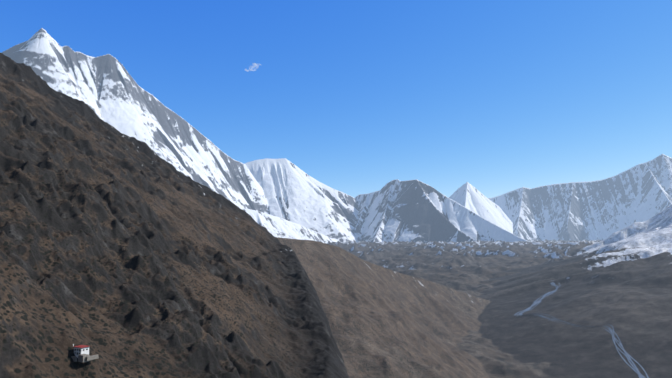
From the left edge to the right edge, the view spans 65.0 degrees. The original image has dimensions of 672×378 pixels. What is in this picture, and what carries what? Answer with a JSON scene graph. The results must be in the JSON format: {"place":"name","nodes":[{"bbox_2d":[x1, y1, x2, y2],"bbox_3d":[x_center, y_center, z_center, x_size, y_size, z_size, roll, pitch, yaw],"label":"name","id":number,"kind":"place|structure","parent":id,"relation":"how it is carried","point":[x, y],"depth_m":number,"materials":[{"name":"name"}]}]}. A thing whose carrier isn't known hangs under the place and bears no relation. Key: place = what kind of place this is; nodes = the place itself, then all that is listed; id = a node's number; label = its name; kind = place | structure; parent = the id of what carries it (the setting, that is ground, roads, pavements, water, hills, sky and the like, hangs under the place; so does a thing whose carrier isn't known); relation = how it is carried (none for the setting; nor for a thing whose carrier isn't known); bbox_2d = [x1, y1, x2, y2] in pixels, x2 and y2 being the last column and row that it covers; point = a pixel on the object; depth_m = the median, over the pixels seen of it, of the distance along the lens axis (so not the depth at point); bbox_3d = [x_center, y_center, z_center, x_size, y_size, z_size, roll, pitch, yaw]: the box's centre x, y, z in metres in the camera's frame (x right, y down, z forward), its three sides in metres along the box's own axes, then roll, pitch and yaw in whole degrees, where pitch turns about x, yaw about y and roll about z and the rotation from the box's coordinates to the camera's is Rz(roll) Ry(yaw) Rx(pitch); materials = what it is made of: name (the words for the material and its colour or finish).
{"place":"outdoors","nodes":[
{"label":"outdoors","id":0,"kind":"place"},
{"bbox_2d":[239,207,339,243],"bbox_3d":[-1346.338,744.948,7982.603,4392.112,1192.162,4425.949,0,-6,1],"label":"snowy slope","id":1,"kind":"structure","parent":0,"point":[276,226],"depth_m":7885.56,"materials":[{"name":"white snow"}]},
{"bbox_2d":[0,53,671,377],"bbox_3d":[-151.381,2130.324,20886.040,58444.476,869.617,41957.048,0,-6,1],"label":"terrain","id":2,"kind":"structure","parent":0,"point":[123,255],"depth_m":461.51,"materials":[{"name":"soil"}]},
{"bbox_2d":[71,344,98,361],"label":"house","id":3,"kind":"structure","parent":2,"relation":"on","point":[81,352],"depth_m":125.83,"materials":[{"name":"white paint"}]},
{"bbox_2d":[2,28,361,242],"bbox_3d":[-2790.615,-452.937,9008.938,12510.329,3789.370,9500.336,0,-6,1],"label":"snowy mountain","id":4,"kind":"structure","parent":2,"relation":"on","point":[107,88],"depth_m":9134.47,"materials":[{"name":"white snow"}]},
{"bbox_2d":[449,182,512,232],"bbox_3d":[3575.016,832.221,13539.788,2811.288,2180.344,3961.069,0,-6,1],"label":"pyramid mountain","id":5,"kind":"structure","parent":2,"relation":"on","point":[467,195],"depth_m":13714.25,"materials":[{"name":"white snow"}]},
{"bbox_2d":[488,154,671,240],"bbox_3d":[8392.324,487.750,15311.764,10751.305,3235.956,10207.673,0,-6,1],"label":"mountain wall","id":6,"kind":"structure","parent":2,"relation":"on","point":[593,210],"depth_m":15573.98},
{"bbox_2d":[515,280,648,377],"bbox_3d":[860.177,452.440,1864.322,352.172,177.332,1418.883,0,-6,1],"label":"river","id":7,"kind":"structure","parent":2,"relation":"on","point":[627,355],"depth_m":1568.02,"materials":[{"name":"liquid"}]},
{"bbox_2d":[0,0,671,197],"label":"sky","id":8,"kind":"structure","parent":0,"point":[497,97],"materials":[{"name":"blue"}]},
{"bbox_2d":[355,179,528,242],"bbox_3d":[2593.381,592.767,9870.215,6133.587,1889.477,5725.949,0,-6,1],"label":"mountain","id":9,"kind":"structure","parent":0,"point":[415,211],"depth_m":10204.04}
]}

